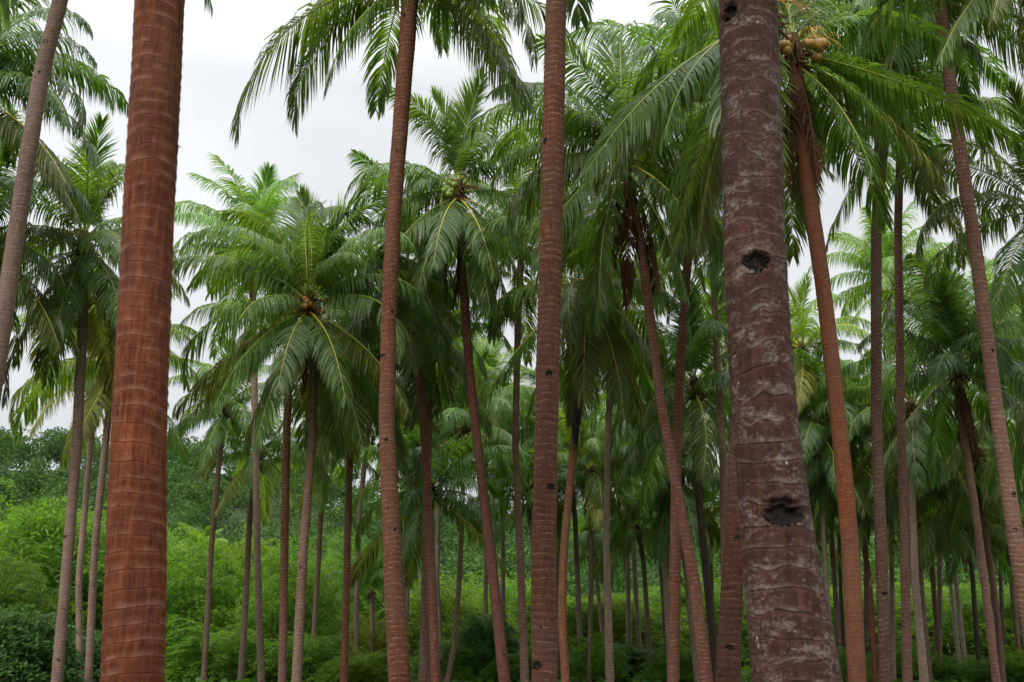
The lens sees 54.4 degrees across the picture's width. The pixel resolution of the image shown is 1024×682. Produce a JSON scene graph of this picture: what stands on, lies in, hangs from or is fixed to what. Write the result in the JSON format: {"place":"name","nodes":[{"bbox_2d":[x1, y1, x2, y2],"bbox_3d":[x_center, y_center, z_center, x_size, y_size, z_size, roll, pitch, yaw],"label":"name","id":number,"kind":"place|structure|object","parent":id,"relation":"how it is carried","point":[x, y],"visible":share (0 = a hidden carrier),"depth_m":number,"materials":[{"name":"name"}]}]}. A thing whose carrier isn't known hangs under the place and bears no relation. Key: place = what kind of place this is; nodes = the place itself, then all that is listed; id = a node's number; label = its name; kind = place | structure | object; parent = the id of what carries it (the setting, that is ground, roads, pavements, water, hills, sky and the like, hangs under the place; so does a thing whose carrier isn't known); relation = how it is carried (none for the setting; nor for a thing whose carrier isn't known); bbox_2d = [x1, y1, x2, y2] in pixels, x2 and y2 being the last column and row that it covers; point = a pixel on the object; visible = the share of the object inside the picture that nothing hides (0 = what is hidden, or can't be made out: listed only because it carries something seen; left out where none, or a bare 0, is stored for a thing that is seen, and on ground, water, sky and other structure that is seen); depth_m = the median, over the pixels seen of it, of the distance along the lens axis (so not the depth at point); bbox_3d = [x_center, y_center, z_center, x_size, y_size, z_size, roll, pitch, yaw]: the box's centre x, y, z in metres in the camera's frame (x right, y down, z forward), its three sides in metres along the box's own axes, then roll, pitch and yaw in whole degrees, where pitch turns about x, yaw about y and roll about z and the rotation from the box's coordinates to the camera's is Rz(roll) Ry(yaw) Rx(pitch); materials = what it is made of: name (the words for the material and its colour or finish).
{"place":"outdoors","nodes":[
{"label":"outdoors","id":0,"kind":"place"},
{"bbox_2d":[0,466,1014,658],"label":"hill","id":1,"kind":"structure","parent":0,"point":[273,514],"depth_m":157.63,"materials":[{"name":"green plant"}]},
{"bbox_2d":[0,421,1014,639],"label":"forest","id":2,"kind":"object","parent":1,"relation":"on","point":[34,483],"visible":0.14,"depth_m":139.15,"materials":[{"name":"green plant"}]},
{"bbox_2d":[0,0,1023,532],"label":"sky","id":3,"kind":"structure","parent":0,"point":[221,51],"materials":[{"name":"white"}]},
{"bbox_2d":[171,660,990,681],"bbox_3d":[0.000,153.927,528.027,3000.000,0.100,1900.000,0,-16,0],"label":"ground","id":4,"kind":"structure","parent":0,"point":[475,678],"depth_m":46.64,"materials":[{"name":"soil"}]},
{"bbox_2d":[0,550,69,624],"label":"leafy thicket","id":5,"kind":"object","parent":4,"relation":"on","point":[12,592],"visible":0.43,"depth_m":38.61,"materials":[{"name":"green plant"}]},
{"bbox_2d":[0,603,88,681],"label":"broad leaved shrub","id":6,"kind":"object","parent":4,"relation":"on","point":[26,649],"visible":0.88,"depth_m":28.11,"materials":[{"name":"green plant"}]},
{"bbox_2d":[0,478,105,640],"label":"leafy thicket","id":7,"kind":"object","parent":4,"relation":"on","point":[35,539],"visible":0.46,"depth_m":53.34,"materials":[{"name":"green plant"}]},
{"bbox_2d":[0,110,109,411],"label":"coconut palm","id":8,"kind":"object","parent":4,"relation":"on","point":[7,182],"visible":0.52,"depth_m":26.53,"materials":[{"name":"green plant"}]},
{"bbox_2d":[0,0,128,225],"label":"coconut palm","id":9,"kind":"object","parent":4,"relation":"on","point":[12,61],"visible":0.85,"depth_m":23.59,"materials":[{"name":"green plant"}]},
{"bbox_2d":[67,630,101,681],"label":"broad leaved shrub","id":10,"kind":"object","parent":4,"relation":"on","point":[97,656],"visible":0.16,"depth_m":37.33,"materials":[{"name":"green plant"}]},
{"bbox_2d":[0,0,184,681],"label":"coconut palm","id":11,"kind":"object","parent":4,"relation":"on","point":[133,648],"visible":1,"depth_m":5.57,"materials":[{"name":"red plant"}]},
{"bbox_2d":[0,110,189,681],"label":"coconut palm","id":12,"kind":"object","parent":4,"relation":"on","point":[85,282],"visible":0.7,"depth_m":27.62,"materials":[{"name":"green plant"}]},
{"bbox_2d":[11,290,190,680],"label":"coconut palm","id":13,"kind":"object","parent":4,"relation":"on","point":[89,447],"visible":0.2,"depth_m":37.10,"materials":[{"name":"green plant"}]},
{"bbox_2d":[8,269,203,681],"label":"coconut palm","id":14,"kind":"object","parent":4,"relation":"on","point":[96,399],"visible":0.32,"depth_m":33.08,"materials":[{"name":"green plant"}]},
{"bbox_2d":[0,0,212,403],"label":"coconut palm","id":15,"kind":"object","parent":4,"relation":"on","point":[13,250],"visible":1,"depth_m":17.38,"materials":[{"name":"grey plant"}]},
{"bbox_2d":[22,503,204,643],"bbox_3d":[-23.000,14.152,58.169,13.136,9.886,12.717,0,-16,0],"label":"leafy thicket","id":16,"kind":"object","parent":4,"relation":"on","point":[103,547],"visible":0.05,"depth_m":57.55,"materials":[{"name":"green plant"}]},
{"bbox_2d":[165,528,266,673],"bbox_3d":[-16.804,13.576,52.284,8.324,7.704,8.297,-15,-22,43],"label":"leafy thicket","id":17,"kind":"object","parent":4,"relation":"on","point":[182,601],"visible":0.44,"depth_m":51.46,"materials":[{"name":"green plant"}]},
{"bbox_2d":[165,618,278,681],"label":"bush","id":18,"kind":"object","parent":4,"relation":"on","point":[224,657],"visible":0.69,"depth_m":43.71,"materials":[{"name":"green plant"}]},
{"bbox_2d":[168,338,292,681],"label":"coconut palm","id":19,"kind":"object","parent":4,"relation":"on","point":[226,408],"visible":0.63,"depth_m":42.02,"materials":[{"name":"green plant"}]},
{"bbox_2d":[171,524,292,667],"bbox_3d":[-15.714,14.592,56.433,8.704,8.053,8.568,0,-16,0],"label":"leafy thicket","id":20,"kind":"object","parent":4,"relation":"on","point":[240,555],"visible":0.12,"depth_m":56.00,"materials":[{"name":"green plant"}]},
{"bbox_2d":[186,392,323,679],"bbox_3d":[-11.246,8.333,43.407,6.126,12.869,5.769,0,-16,0],"label":"coconut palm","id":21,"kind":"object","parent":4,"relation":"on","point":[240,475],"visible":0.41,"depth_m":43.52,"materials":[{"name":"green plant"}]},
{"bbox_2d":[173,152,356,681],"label":"coconut palm","id":22,"kind":"object","parent":4,"relation":"on","point":[267,203],"visible":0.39,"depth_m":37.53,"materials":[{"name":"green plant"}]},
{"bbox_2d":[179,244,378,681],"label":"coconut palm","id":23,"kind":"object","parent":4,"relation":"on","point":[283,597],"visible":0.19,"depth_m":32.16,"materials":[{"name":"green plant"}]},
{"bbox_2d":[216,536,369,677],"bbox_3d":[-10.956,13.293,50.175,7.767,7.064,7.850,0,-16,0],"label":"leafy thicket","id":24,"kind":"object","parent":4,"relation":"on","point":[329,609],"visible":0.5,"depth_m":49.28,"materials":[{"name":"green plant"}]},
{"bbox_2d":[238,631,372,681],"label":"bush","id":25,"kind":"object","parent":4,"relation":"on","point":[323,653],"visible":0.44,"depth_m":42.27,"materials":[{"name":"green plant"}]},
{"bbox_2d":[172,177,458,681],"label":"coconut palm","id":26,"kind":"object","parent":4,"relation":"on","point":[322,361],"visible":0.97,"depth_m":27.36,"materials":[{"name":"green plant"}]},
{"bbox_2d":[262,399,379,681],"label":"coconut palm","id":27,"kind":"object","parent":4,"relation":"on","point":[322,486],"visible":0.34,"depth_m":44.78,"materials":[{"name":"green plant"}]},
{"bbox_2d":[319,547,383,661],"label":"young palm","id":28,"kind":"object","parent":4,"relation":"on","point":[373,579],"visible":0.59,"depth_m":44.43,"materials":[{"name":"green plant"}]},
{"bbox_2d":[293,526,413,661],"bbox_3d":[-10.597,16.432,63.945,8.966,8.695,8.832,0,-16,0],"label":"leafy thicket","id":29,"kind":"object","parent":4,"relation":"on","point":[380,604],"visible":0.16,"depth_m":62.93,"materials":[{"name":"green plant"}]},
{"bbox_2d":[262,274,458,681],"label":"coconut palm","id":30,"kind":"object","parent":4,"relation":"on","point":[401,459],"visible":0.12,"depth_m":33.51,"materials":[{"name":"green plant"}]},
{"bbox_2d":[307,646,417,681],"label":"bush","id":31,"kind":"object","parent":4,"relation":"on","point":[367,667],"visible":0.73,"depth_m":39.01,"materials":[{"name":"green plant"}]},
{"bbox_2d":[295,336,440,681],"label":"coconut palm","id":32,"kind":"object","parent":4,"relation":"on","point":[357,583],"visible":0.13,"depth_m":42.62,"materials":[{"name":"brown plant"}]},
{"bbox_2d":[338,609,409,675],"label":"bush","id":33,"kind":"object","parent":4,"relation":"on","point":[363,639],"visible":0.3,"depth_m":44.70,"materials":[{"name":"green plant"}]},
{"bbox_2d":[338,430,457,638],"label":"coconut palm","id":34,"kind":"object","parent":4,"relation":"on","point":[407,590],"visible":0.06,"depth_m":46.40,"materials":[{"name":"green plant"}]},
{"bbox_2d":[227,0,589,681],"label":"coconut palm","id":35,"kind":"object","parent":4,"relation":"on","point":[476,28],"visible":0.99,"depth_m":19.70,"materials":[{"name":"green plant"}]},
{"bbox_2d":[299,149,530,681],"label":"coconut palm","id":36,"kind":"object","parent":4,"relation":"on","point":[420,329],"visible":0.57,"depth_m":30.28,"materials":[{"name":"green plant"}]},
{"bbox_2d":[346,237,524,681],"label":"coconut palm","id":37,"kind":"object","parent":4,"relation":"on","point":[456,355],"visible":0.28,"depth_m":33.53,"materials":[{"name":"green plant"}]},
{"bbox_2d":[343,408,532,681],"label":"coconut palm","id":38,"kind":"object","parent":4,"relation":"on","point":[412,510],"visible":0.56,"depth_m":38.53,"materials":[{"name":"green plant"}]},
{"bbox_2d":[375,300,513,680],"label":"coconut palm","id":39,"kind":"object","parent":4,"relation":"on","point":[477,345],"visible":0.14,"depth_m":43.22,"materials":[{"name":"green plant"}]},
{"bbox_2d":[409,639,484,679],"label":"bush","id":40,"kind":"object","parent":4,"relation":"on","point":[458,667],"visible":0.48,"depth_m":42.25,"materials":[{"name":"green plant"}]},
{"bbox_2d":[367,574,530,661],"bbox_3d":[-2.991,14.812,51.998,10.089,5.105,10.435,0,-16,0],"label":"leafy thicket","id":41,"kind":"object","parent":4,"relation":"on","point":[447,611],"visible":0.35,"depth_m":50.56,"materials":[{"name":"green plant"}]},
{"bbox_2d":[343,68,574,681],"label":"coconut palm","id":42,"kind":"object","parent":4,"relation":"on","point":[451,224],"visible":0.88,"depth_m":29.13,"materials":[{"name":"green plant"}]},
{"bbox_2d":[405,344,535,681],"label":"coconut palm","id":43,"kind":"object","parent":4,"relation":"on","point":[460,409],"visible":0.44,"depth_m":41.65,"materials":[{"name":"green plant"}]},
{"bbox_2d":[444,611,528,680],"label":"broad leaved shrub","id":44,"kind":"object","parent":4,"relation":"on","point":[475,632],"visible":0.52,"depth_m":43.24,"materials":[{"name":"green plant"}]},
{"bbox_2d":[440,329,535,673],"bbox_3d":[-1.468,7.527,47.263,6.756,16.545,7.323,0,-16,0],"label":"coconut palm","id":45,"kind":"object","parent":4,"relation":"on","point":[492,360],"visible":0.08,"depth_m":47.23,"materials":[{"name":"green plant"}]},
{"bbox_2d":[442,376,534,626],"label":"coconut palm","id":46,"kind":"object","parent":4,"relation":"on","point":[502,556],"visible":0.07,"depth_m":48.76,"materials":[{"name":"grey plant"}]},
{"bbox_2d":[479,647,531,681],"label":"bush","id":47,"kind":"object","parent":4,"relation":"on","point":[493,673],"visible":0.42,"depth_m":41.31,"materials":[{"name":"green plant"}]},
{"bbox_2d":[434,134,598,681],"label":"coconut palm","id":48,"kind":"object","parent":4,"relation":"on","point":[522,615],"visible":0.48,"depth_m":34.31,"materials":[{"name":"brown plant"}]},
{"bbox_2d":[459,435,588,677],"bbox_3d":[0.848,9.188,42.924,6.500,10.958,5.284,0,-16,0],"label":"coconut palm","id":49,"kind":"object","parent":4,"relation":"on","point":[525,474],"visible":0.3,"depth_m":43.30,"materials":[{"name":"green plant"}]},
{"bbox_2d":[448,569,600,660],"bbox_3d":[-0.026,16.137,57.882,10.672,5.821,10.637,15,-22,-42],"label":"leafy thicket","id":50,"kind":"object","parent":4,"relation":"on","point":[513,592],"visible":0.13,"depth_m":56.42,"materials":[{"name":"green plant"}]},
{"bbox_2d":[486,361,617,675],"bbox_3d":[2.005,7.819,45.156,6.351,14.822,7.334,0,-16,0],"label":"coconut palm","id":51,"kind":"object","parent":4,"relation":"on","point":[504,427],"visible":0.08,"depth_m":45.39,"materials":[{"name":"green plant"}]},
{"bbox_2d":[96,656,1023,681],"bbox_3d":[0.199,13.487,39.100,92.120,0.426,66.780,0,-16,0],"label":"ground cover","id":52,"kind":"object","parent":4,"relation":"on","point":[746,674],"visible":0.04,"depth_m":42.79,"materials":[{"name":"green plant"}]},
{"bbox_2d":[531,0,594,681],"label":"coconut palm","id":53,"kind":"object","parent":4,"relation":"on","point":[544,663],"visible":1,"depth_m":13.38,"materials":[{"name":"orange plant"}]},
{"bbox_2d":[502,402,647,681],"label":"coconut palm","id":54,"kind":"object","parent":4,"relation":"on","point":[528,443],"visible":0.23,"depth_m":44.94,"materials":[{"name":"green plant"}]},
{"bbox_2d":[467,178,700,681],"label":"coconut palm","id":55,"kind":"object","parent":4,"relation":"on","point":[584,355],"visible":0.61,"depth_m":27.62,"materials":[{"name":"green plant"}]},
{"bbox_2d":[530,407,644,681],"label":"coconut palm","id":56,"kind":"object","parent":4,"relation":"on","point":[596,497],"visible":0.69,"depth_m":42.31,"materials":[{"name":"green plant"}]},
{"bbox_2d":[461,11,723,681],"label":"coconut palm","id":57,"kind":"object","parent":4,"relation":"on","point":[578,119],"visible":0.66,"depth_m":23.40,"materials":[{"name":"green plant"}]},
{"bbox_2d":[558,631,634,681],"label":"bush","id":58,"kind":"object","parent":4,"relation":"on","point":[579,667],"visible":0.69,"depth_m":41.51,"materials":[{"name":"green plant"}]},
{"bbox_2d":[365,0,842,681],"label":"coconut palm","id":59,"kind":"object","parent":4,"relation":"on","point":[791,632],"visible":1,"depth_m":5.43,"materials":[{"name":"brown plant"}]},
{"bbox_2d":[559,506,652,643],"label":"coconut palm","id":60,"kind":"object","parent":4,"relation":"on","point":[583,537],"visible":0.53,"depth_m":52.43,"materials":[{"name":"green plant"}]},
{"bbox_2d":[583,401,645,677],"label":"coconut palm","id":61,"kind":"object","parent":4,"relation":"on","point":[628,603],"visible":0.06,"depth_m":48.47,"materials":[{"name":"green plant"}]},
{"bbox_2d":[527,586,707,656],"bbox_3d":[4.973,15.983,55.334,12.102,4.691,12.277,0,-16,0],"label":"leafy thicket","id":62,"kind":"object","parent":4,"relation":"on","point":[618,614],"visible":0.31,"depth_m":53.93,"materials":[{"name":"green plant"}]},
{"bbox_2d":[524,204,711,681],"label":"coconut palm","id":63,"kind":"object","parent":4,"relation":"on","point":[609,668],"visible":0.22,"depth_m":33.52,"materials":[{"name":"plant"}]},
{"bbox_2d":[576,643,663,676],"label":"broad leaved shrub","id":64,"kind":"object","parent":4,"relation":"on","point":[634,662],"visible":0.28,"depth_m":46.27,"materials":[{"name":"green plant"}]},
{"bbox_2d":[590,376,685,674],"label":"coconut palm","id":65,"kind":"object","parent":4,"relation":"on","point":[636,597],"visible":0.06,"depth_m":48.42,"materials":[{"name":"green plant"}]},
{"bbox_2d":[593,484,691,676],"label":"coconut palm","id":66,"kind":"object","parent":4,"relation":"on","point":[640,536],"visible":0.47,"depth_m":45.81,"materials":[{"name":"green plant"}]},
{"bbox_2d":[580,335,724,681],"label":"coconut palm","id":67,"kind":"object","parent":4,"relation":"on","point":[659,502],"visible":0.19,"depth_m":41.27,"materials":[{"name":"green plant"}]},
{"bbox_2d":[578,403,729,681],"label":"coconut palm","id":68,"kind":"object","parent":4,"relation":"on","point":[662,538],"visible":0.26,"depth_m":40.99,"materials":[{"name":"green plant"}]},
{"bbox_2d":[631,643,693,681],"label":"bush","id":69,"kind":"object","parent":4,"relation":"on","point":[685,661],"visible":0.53,"depth_m":41.32,"materials":[{"name":"green plant"}]},
{"bbox_2d":[636,452,743,666],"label":"coconut palm","id":70,"kind":"object","parent":4,"relation":"on","point":[714,507],"visible":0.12,"depth_m":45.25,"materials":[{"name":"green plant"}]},
{"bbox_2d":[572,0,817,681],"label":"coconut palm","id":71,"kind":"object","parent":4,"relation":"on","point":[684,81],"visible":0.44,"depth_m":16.69,"materials":[{"name":"green plant"}]},
{"bbox_2d":[593,285,805,681],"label":"coconut palm","id":72,"kind":"object","parent":4,"relation":"on","point":[696,357],"visible":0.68,"depth_m":32.62,"materials":[{"name":"green plant"}]},
{"bbox_2d":[650,564,749,664],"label":"leafy thicket","id":73,"kind":"object","parent":4,"relation":"on","point":[745,647],"visible":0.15,"depth_m":57.73,"materials":[{"name":"green plant"}]},
{"bbox_2d":[567,0,834,681],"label":"coconut palm","id":74,"kind":"object","parent":4,"relation":"on","point":[649,33],"visible":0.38,"depth_m":25.79,"materials":[{"name":"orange plant"}]},
{"bbox_2d":[620,106,806,577],"bbox_3d":[6.653,1.539,32.294,6.104,19.804,6.567,7,-17,-23],"label":"coconut palm","id":75,"kind":"object","parent":4,"relation":"on","point":[714,279],"visible":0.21,"depth_m":32.72,"materials":[{"name":"green plant"}]},
{"bbox_2d":[722,273,883,515],"bbox_3d":[12.913,5.447,42.157,6.825,17.727,7.154,7,-17,-23],"label":"coconut palm","id":76,"kind":"object","parent":4,"relation":"on","point":[800,320],"visible":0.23,"depth_m":42.86,"materials":[{"name":"green plant"}]},
{"bbox_2d":[632,0,1023,681],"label":"coconut palm","id":77,"kind":"object","parent":4,"relation":"on","point":[810,122],"visible":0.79,"depth_m":20.64,"materials":[{"name":"green plant"}]},
{"bbox_2d":[794,342,896,622],"bbox_3d":[12.926,6.986,41.267,6.426,14.279,7.502,7,-17,-23],"label":"coconut palm","id":78,"kind":"object","parent":4,"relation":"on","point":[816,437],"visible":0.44,"depth_m":41.03,"materials":[{"name":"green plant"}]},
{"bbox_2d":[804,378,905,681],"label":"coconut palm","id":79,"kind":"object","parent":4,"relation":"on","point":[835,596],"visible":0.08,"depth_m":43.75,"materials":[{"name":"brown plant"}]},
{"bbox_2d":[799,374,936,681],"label":"coconut palm","id":80,"kind":"object","parent":4,"relation":"on","point":[831,476],"visible":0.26,"depth_m":41.03,"materials":[{"name":"green plant"}]},
{"bbox_2d":[807,199,965,681],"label":"coconut palm","id":81,"kind":"object","parent":4,"relation":"on","point":[864,263],"visible":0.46,"depth_m":46.48,"materials":[{"name":"green plant"}]},
{"bbox_2d":[779,0,1023,681],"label":"coconut palm","id":82,"kind":"object","parent":4,"relation":"on","point":[883,607],"visible":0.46,"depth_m":24.66,"materials":[{"name":"green plant"}]},
{"bbox_2d":[816,316,986,681],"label":"coconut palm","id":83,"kind":"object","parent":4,"relation":"on","point":[913,453],"visible":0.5,"depth_m":38.21,"materials":[{"name":"green plant"}]},
{"bbox_2d":[865,640,953,679],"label":"bush","id":84,"kind":"object","parent":4,"relation":"on","point":[899,659],"visible":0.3,"depth_m":44.06,"materials":[{"name":"green plant"}]},
{"bbox_2d":[796,13,1023,681],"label":"coconut palm","id":85,"kind":"object","parent":4,"relation":"on","point":[905,591],"visible":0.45,"depth_m":27.88,"materials":[{"name":"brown plant"}]},
{"bbox_2d":[801,0,1023,647],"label":"coconut palm","id":86,"kind":"object","parent":4,"relation":"on","point":[1006,475],"visible":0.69,"depth_m":22.05,"materials":[{"name":"brown plant"}]},
{"bbox_2d":[825,449,1000,681],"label":"coconut palm","id":87,"kind":"object","parent":4,"relation":"on","point":[925,521],"visible":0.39,"depth_m":40.09,"materials":[{"name":"green plant"}]},
{"bbox_2d":[871,405,983,663],"bbox_3d":[20.137,9.367,47.528,6.802,13.153,6.849,0,-16,0],"label":"coconut palm","id":88,"kind":"object","parent":4,"relation":"on","point":[935,610],"visible":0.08,"depth_m":46.35,"materials":[{"name":"brown plant"}]},
{"bbox_2d":[854,252,1023,681],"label":"coconut palm","id":89,"kind":"object","parent":4,"relation":"on","point":[948,315],"visible":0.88,"depth_m":31.01,"materials":[{"name":"green plant"}]},
{"bbox_2d":[861,0,1023,77],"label":"coconut palm","id":90,"kind":"object","parent":4,"relation":"on","point":[961,22],"visible":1,"depth_m":17.94,"materials":[{"name":"green plant"}]},
{"bbox_2d":[863,582,1023,664],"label":"leafy thicket","id":91,"kind":"object","parent":4,"relation":"on","point":[947,631],"visible":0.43,"depth_m":57.28,"materials":[{"name":"green plant"}]},
{"bbox_2d":[894,533,997,665],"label":"coconut palm","id":92,"kind":"object","parent":4,"relation":"on","point":[954,620],"visible":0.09,"depth_m":52.90,"materials":[{"name":"plant"}]},
{"bbox_2d":[889,76,1023,336],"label":"coconut palm","id":93,"kind":"object","parent":4,"relation":"on","point":[1016,94],"visible":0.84,"depth_m":26.53,"materials":[{"name":"green plant"}]},
{"bbox_2d":[891,383,1023,681],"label":"coconut palm","id":94,"kind":"object","parent":4,"relation":"on","point":[979,466],"visible":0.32,"depth_m":39.26,"materials":[{"name":"green plant"}]},
{"bbox_2d":[916,452,1013,681],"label":"coconut palm","id":95,"kind":"object","parent":4,"relation":"on","point":[950,577],"visible":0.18,"depth_m":43.58,"materials":[{"name":"green plant"}]},
{"bbox_2d":[912,255,1022,637],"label":"coconut palm","id":96,"kind":"object","parent":4,"relation":"on","point":[988,264],"visible":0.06,"depth_m":52.27,"materials":[{"name":"green plant"}]},
{"bbox_2d":[912,303,1023,509],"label":"coconut palm","id":97,"kind":"object","parent":4,"relation":"on","point":[1018,431],"visible":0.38,"depth_m":34.32,"materials":[{"name":"green plant"}]},
{"bbox_2d":[932,654,1023,681],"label":"bush","id":98,"kind":"object","parent":4,"relation":"on","point":[955,669],"visible":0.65,"depth_m":42.34,"materials":[{"name":"green plant"}]},
{"bbox_2d":[933,584,1023,666],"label":"leafy thicket","id":99,"kind":"object","parent":4,"relation":"on","point":[1007,620],"visible":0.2,"depth_m":56.52,"materials":[{"name":"green plant"}]},
{"bbox_2d":[953,417,1023,662],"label":"coconut palm","id":100,"kind":"object","parent":4,"relation":"on","point":[1000,544],"visible":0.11,"depth_m":44.43,"materials":[{"name":"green plant"}]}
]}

